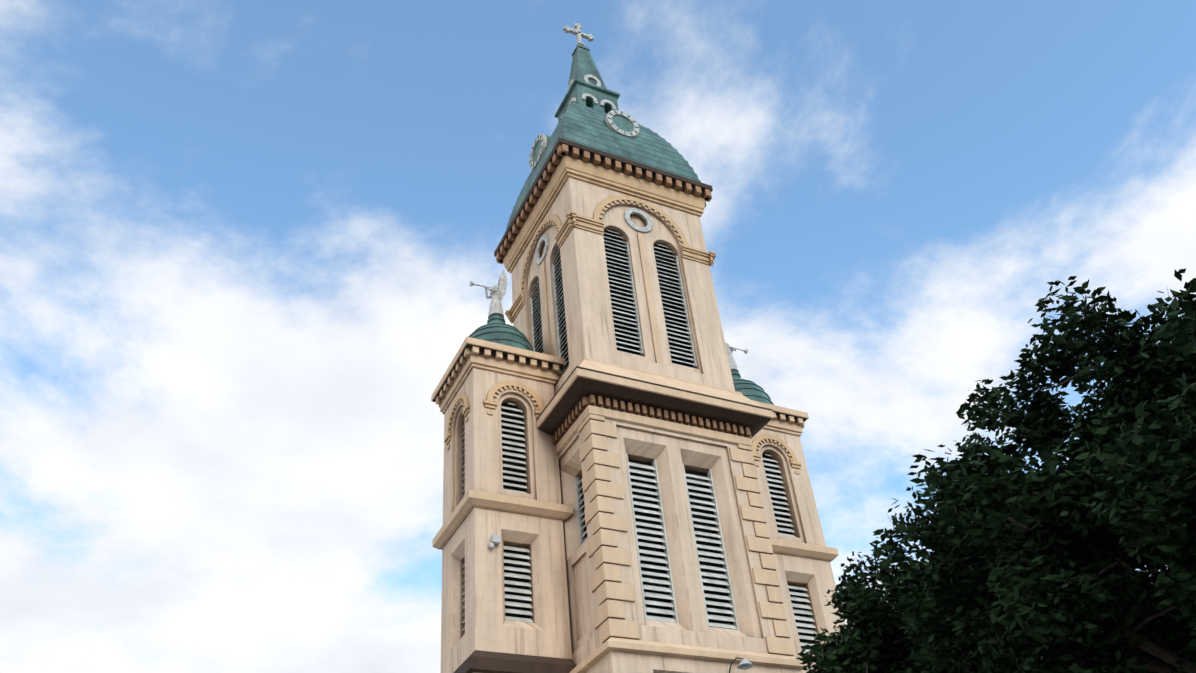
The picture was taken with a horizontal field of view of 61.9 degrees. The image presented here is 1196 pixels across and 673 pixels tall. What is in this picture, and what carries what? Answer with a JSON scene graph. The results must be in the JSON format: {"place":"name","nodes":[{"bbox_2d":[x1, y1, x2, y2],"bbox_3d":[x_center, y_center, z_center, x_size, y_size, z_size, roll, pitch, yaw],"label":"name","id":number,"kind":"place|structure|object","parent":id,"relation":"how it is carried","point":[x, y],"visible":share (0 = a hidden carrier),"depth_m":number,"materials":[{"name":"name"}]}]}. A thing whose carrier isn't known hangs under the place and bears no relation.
{"place":"outdoors","nodes":[
{"label":"outdoors","id":0,"kind":"place"},
{"bbox_2d":[0,0,1195,672],"label":"sky","id":1,"kind":"structure","parent":0,"point":[243,243],"materials":[{"name":"blue"}]},
{"bbox_2d":[752,400,808,418],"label":"cornice","id":2,"kind":"structure","parent":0,"point":[775,408],"depth_m":45.59,"materials":[{"name":"beige stone"}]},
{"bbox_2d":[1019,403,1173,672],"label":"tree","id":3,"kind":"object","parent":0,"point":[1065,456],"depth_m":26.54,"materials":[{"name":"green plant"}]},
{"label":"ground","id":4,"kind":"structure","parent":0,"visible":0},
{"bbox_2d":[440,367,571,672],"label":"tower wall","id":5,"kind":"structure","parent":4,"relation":"on","point":[490,628],"depth_m":36.06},
{"bbox_2d":[444,380,543,449],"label":"arch molding","id":6,"kind":"structure","parent":5,"relation":"attached to","point":[488,402],"depth_m":39.68,"materials":[{"name":"beige stone"}]},
{"bbox_2d":[488,535,500,548],"bbox_3d":[-3.649,7.235,35.036,0.400,0.450,0.220,13,-42,-23],"label":"security camera","id":7,"kind":"object","parent":5,"relation":"attached to","point":[495,539],"visible":1,"depth_m":35.02,"materials":[{"name":"grey plastic"}]},
{"bbox_2d":[462,402,532,630],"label":"louvers","id":8,"kind":"object","parent":5,"relation":"in","point":[517,604],"visible":0.33,"depth_m":35.84,"materials":[{"name":"grey metal"}]},
{"bbox_2d":[440,353,558,413],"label":"cornice","id":9,"kind":"structure","parent":5,"relation":"attached to","point":[512,369],"depth_m":40.33,"materials":[{"name":"beige stone"}]},
{"bbox_2d":[432,344,563,401],"bbox_3d":[-4.193,2.088,41.761,4.280,0.280,4.280,13,-42,-23],"label":"dentil band","id":10,"kind":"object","parent":9,"relation":"on","point":[516,356],"depth_m":40.51,"materials":[{"name":"beige stone"}]},
{"bbox_2d":[431,337,565,401],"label":"cornice","id":11,"kind":"structure","parent":10,"relation":"on","point":[512,350],"depth_m":40.53,"materials":[{"name":"beige stone"}]},
{"bbox_2d":[436,346,561,407],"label":"dentils","id":12,"kind":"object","parent":9,"relation":"attached to","point":[510,358],"depth_m":40.47,"materials":[{"name":"beige stone"}]},
{"bbox_2d":[468,314,532,350],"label":"turret dome","id":13,"kind":"structure","parent":9,"relation":"on","point":[496,329],"depth_m":41.79,"materials":[{"name":"teal metal"}]},
{"bbox_2d":[469,270,506,318],"bbox_3d":[-4.952,-1.994,44.746,1.667,2.780,0.720,13,-42,-23],"label":"angel statue","id":14,"kind":"object","parent":13,"relation":"on","point":[497,294],"visible":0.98,"depth_m":44.62,"materials":[{"name":"white stone"}]},
{"bbox_2d":[432,489,572,549],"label":"ledge molding","id":15,"kind":"structure","parent":5,"relation":"attached to","point":[470,500],"depth_m":36.41,"materials":[{"name":"beige stone"}]},
{"bbox_2d":[453,650,575,672],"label":"turret underside","id":16,"kind":"object","parent":5,"relation":"attached to","point":[478,661],"visible":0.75,"depth_m":32.50,"materials":[{"name":"beige stone"}]},
{"bbox_2d":[501,403,529,622],"bbox_3d":[-3.679,6.985,37.928,2.400,9.300,2.400,13,-42,-23],"label":"window opening","id":17,"kind":"object","parent":5,"relation":"in","point":[516,489],"visible":0.08,"depth_m":37.77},
{"bbox_2d":[585,651,800,672],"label":"tower base","id":18,"kind":"object","parent":4,"relation":"on","point":[617,662],"visible":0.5,"depth_m":31.79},
{"bbox_2d":[558,398,788,665],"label":"tower","id":19,"kind":"structure","parent":18,"relation":"on","point":[671,453],"depth_m":35.62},
{"bbox_2d":[552,394,751,444],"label":"cornice dentils","id":20,"kind":"object","parent":19,"relation":"attached to","point":[621,406],"visible":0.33,"depth_m":38.26,"materials":[{"name":"beige stone"}]},
{"bbox_2d":[555,405,751,454],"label":"molding","id":21,"kind":"structure","parent":19,"relation":"attached to","point":[652,423],"depth_m":38.05,"materials":[{"name":"beige stone"}]},
{"bbox_2d":[538,377,771,436],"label":"cornice soffit","id":22,"kind":"structure","parent":19,"relation":"attached to","point":[579,389],"depth_m":38.19,"materials":[{"name":"beige stone"}]},
{"bbox_2d":[536,368,773,437],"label":"cornice","id":23,"kind":"structure","parent":22,"relation":"on","point":[592,375],"depth_m":38.10,"materials":[{"name":"beige stone"}]},
{"bbox_2d":[536,366,772,420],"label":"cornice molding","id":24,"kind":"structure","parent":23,"relation":"on","point":[652,384],"depth_m":38.23,"materials":[{"name":"beige stone"}]},
{"bbox_2d":[577,357,762,406],"bbox_3d":[1.162,4.083,41.813,8.560,1.110,8.560,13,-42,-23],"label":"sloped ledge","id":25,"kind":"object","parent":23,"relation":"on","point":[616,369],"visible":0.25,"depth_m":39.15,"materials":[{"name":"beige stone"}]},
{"bbox_2d":[511,177,734,394],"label":"tower","id":26,"kind":"structure","parent":25,"relation":"on","point":[589,316],"depth_m":42.89,"materials":[{"name":"beige stone"}]},
{"bbox_2d":[535,208,652,264],"bbox_3d":[0.381,-3.345,47.627,5.798,1.440,5.798,-16,-39,12],"label":"round window frame","id":27,"kind":"object","parent":26,"relation":"attached to","point":[629,222],"visible":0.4,"depth_m":45.65,"materials":[{"name":"white stone"}]},
{"bbox_2d":[541,232,663,364],"bbox_3d":[0.755,0.210,44.845,4.978,7.400,4.978,-16,-39,12],"label":"strip","id":28,"kind":"object","parent":26,"relation":"attached to","point":[650,304],"visible":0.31,"depth_m":43.04,"materials":[{"name":"beige stone"}]},
{"bbox_2d":[503,156,704,272],"bbox_3d":[0.223,-4.844,48.801,7.460,1.020,7.460,13,-42,-23],"label":"frieze","id":29,"kind":"object","parent":26,"relation":"attached to","point":[567,167],"visible":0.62,"depth_m":46.46,"materials":[{"name":"beige stone"}]},
{"bbox_2d":[498,144,710,256],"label":"cornice soffit","id":30,"kind":"structure","parent":29,"relation":"on","point":[621,170],"depth_m":46.60,"materials":[{"name":"brown stone"}]},
{"bbox_2d":[496,144,711,263],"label":"cornice modillions","id":31,"kind":"object","parent":30,"relation":"attached to","point":[562,150],"visible":0.48,"depth_m":46.82,"materials":[{"name":"brown stone"}]},
{"bbox_2d":[494,138,712,256],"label":"cornice","id":32,"kind":"structure","parent":31,"relation":"on","point":[629,162],"depth_m":46.85,"materials":[{"name":"brown stone"}]},
{"bbox_2d":[505,102,700,231],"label":"dome roof","id":33,"kind":"structure","parent":32,"relation":"on","point":[582,125],"depth_m":48.61,"materials":[{"name":"teal metal"}]},
{"bbox_2d":[529,110,638,166],"bbox_3d":[-0.182,-8.697,51.817,6.650,1.840,6.650,13,-42,-23],"label":"clock face","id":34,"kind":"object","parent":33,"relation":"attached to","point":[624,124],"visible":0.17,"depth_m":49.82},
{"bbox_2d":[529,110,638,168],"bbox_3d":[-0.182,-8.697,51.817,6.600,1.800,6.600,13,-42,-23],"label":"clock surround","id":35,"kind":"object","parent":34,"relation":"attached to","point":[613,127],"visible":0.27,"depth_m":49.81,"materials":[{"name":"white stone"}]},
{"bbox_2d":[558,84,618,122],"bbox_3d":[-0.499,-11.718,54.182,2.640,2.400,2.640,13,-42,-23],"label":"lantern","id":36,"kind":"object","parent":33,"relation":"on","point":[578,92],"visible":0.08,"depth_m":53.69,"materials":[{"name":"teal metal"}]},
{"bbox_2d":[567,74,600,90],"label":"arch trim","id":37,"kind":"structure","parent":36,"relation":"on","point":[592,77],"depth_m":55.20,"materials":[{"name":"white stone"}]},
{"bbox_2d":[554,78,619,117],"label":"cornice","id":38,"kind":"structure","parent":36,"relation":"attached to","point":[588,85],"depth_m":54.16,"materials":[{"name":"teal metal"}]},
{"bbox_2d":[568,44,605,88],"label":"spire","id":39,"kind":"structure","parent":36,"relation":"on","point":[583,65],"depth_m":56.38,"materials":[{"name":"teal metal"}]},
{"bbox_2d":[563,23,593,45],"bbox_3d":[-1.140,-17.812,58.952,1.960,2.130,0.400,13,-42,-23],"label":"cross","id":40,"kind":"object","parent":39,"relation":"attached to","point":[578,33],"visible":0.92,"depth_m":58.91,"materials":[{"name":"white stone"}]},
{"bbox_2d":[561,93,615,117],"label":"lantern hoods","id":41,"kind":"object","parent":36,"relation":"attached to","point":[594,99],"visible":0.29,"depth_m":53.35,"materials":[{"name":"white stone"}]},
{"bbox_2d":[519,195,688,293],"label":"trim","id":42,"kind":"structure","parent":26,"relation":"attached to","point":[554,220],"depth_m":45.90,"materials":[{"name":"beige stone"}]},
{"bbox_2d":[505,211,715,323],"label":"imposts","id":43,"kind":"object","parent":26,"relation":"on","point":[573,219],"visible":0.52,"depth_m":43.97,"materials":[{"name":"beige stone"}]},
{"bbox_2d":[530,230,696,376],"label":"louvres","id":44,"kind":"object","parent":26,"relation":"attached to","point":[559,316],"visible":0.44,"depth_m":43.04,"materials":[{"name":"paint"}]},
{"bbox_2d":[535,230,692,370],"bbox_3d":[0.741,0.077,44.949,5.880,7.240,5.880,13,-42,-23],"label":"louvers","id":45,"kind":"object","parent":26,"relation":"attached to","point":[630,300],"visible":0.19,"depth_m":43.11,"materials":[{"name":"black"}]},
{"bbox_2d":[575,453,738,629],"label":"louvres","id":46,"kind":"object","parent":19,"relation":"attached to","point":[666,560],"visible":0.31,"depth_m":35.85,"materials":[{"name":"paint"}]},
{"bbox_2d":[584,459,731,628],"bbox_3d":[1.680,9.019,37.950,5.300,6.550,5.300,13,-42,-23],"label":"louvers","id":47,"kind":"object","parent":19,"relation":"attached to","point":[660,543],"visible":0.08,"depth_m":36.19,"materials":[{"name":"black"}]},
{"bbox_2d":[578,414,793,655],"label":"quoins","id":48,"kind":"object","parent":19,"relation":"attached to","point":[602,575],"visible":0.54,"depth_m":34.97,"materials":[{"name":"beige stone"}]},
{"bbox_2d":[569,637,806,672],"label":"string course","id":49,"kind":"object","parent":18,"relation":"on","point":[666,649],"visible":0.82,"depth_m":32.33,"materials":[{"name":"beige stone"}]},
{"bbox_2d":[729,657,743,672],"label":"lamp arm","id":50,"kind":"object","parent":18,"relation":"attached to","point":[733,661],"visible":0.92,"depth_m":32.16},
{"bbox_2d":[737,659,753,669],"bbox_3d":[4.743,10.577,32.130,0.540,0.330,0.540,13,-42,-23],"label":"lamp shade","id":51,"kind":"object","parent":50,"relation":"attached to","point":[744,664],"visible":1,"depth_m":32.10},
{"bbox_2d":[751,429,845,672],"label":"turret wall","id":52,"kind":"structure","parent":4,"relation":"on","point":[815,578],"depth_m":41.90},
{"bbox_2d":[751,434,800,473],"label":"arch molding","id":53,"kind":"structure","parent":52,"relation":"attached to","point":[794,462],"depth_m":44.38,"materials":[{"name":"beige stone"}]},
{"bbox_2d":[763,419,802,436],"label":"frieze molding","id":54,"kind":"structure","parent":52,"relation":"attached to","point":[777,425],"depth_m":45.40,"materials":[{"name":"beige stone"}]},
{"bbox_2d":[731,370,773,404],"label":"turret dome","id":55,"kind":"structure","parent":54,"relation":"on","point":[750,390],"depth_m":46.57,"materials":[{"name":"teal metal"}]},
{"bbox_2d":[725,343,747,372],"bbox_3d":[6.770,0.775,49.858,1.667,2.780,0.720,13,-42,-23],"label":"angel statue","id":56,"kind":"object","parent":55,"relation":"on","point":[733,365],"visible":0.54,"depth_m":49.28,"materials":[{"name":"white stone"}]},
{"bbox_2d":[773,412,804,428],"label":"dentils","id":57,"kind":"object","parent":54,"relation":"attached to","point":[791,420],"depth_m":45.62,"materials":[{"name":"beige stone"}]},
{"bbox_2d":[773,411,806,422],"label":"turret cornice soffit","id":58,"kind":"structure","parent":54,"relation":"attached to","point":[787,415],"depth_m":45.70,"materials":[{"name":"brown stone"}]},
{"bbox_2d":[762,454,814,648],"bbox_3d":[7.367,9.595,42.745,2.400,9.300,2.400,13,-42,-23],"label":"window opening","id":59,"kind":"object","parent":52,"relation":"in","point":[785,532],"visible":0.1,"depth_m":42.82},
{"bbox_2d":[762,453,818,651],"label":"louvers","id":60,"kind":"object","parent":52,"relation":"attached to","point":[798,588],"visible":0.23,"depth_m":40.78,"materials":[{"name":"grey metal"}]},
{"bbox_2d":[769,538,838,561],"bbox_3d":[7.392,9.830,42.560,4.080,0.660,4.080,13,-42,-23],"label":"ledge","id":61,"kind":"object","parent":52,"relation":"attached to","point":[800,549],"visible":0.25,"depth_m":41.24,"materials":[{"name":"beige stone"}]},
{"bbox_2d":[795,547,1151,672],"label":"tree","id":62,"kind":"object","parent":4,"relation":"on","point":[873,616],"depth_m":26.73,"materials":[{"name":"green plant"}]},
{"bbox_2d":[869,276,1195,672],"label":"tree","id":63,"kind":"object","parent":4,"relation":"on","point":[1142,365],"depth_m":18.99,"materials":[{"name":"green plant"}]},
{"bbox_2d":[1061,268,1195,645],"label":"tree","id":64,"kind":"object","parent":4,"relation":"on","point":[1174,518],"visible":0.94,"depth_m":15.43,"materials":[{"name":"green plant"}]}
]}

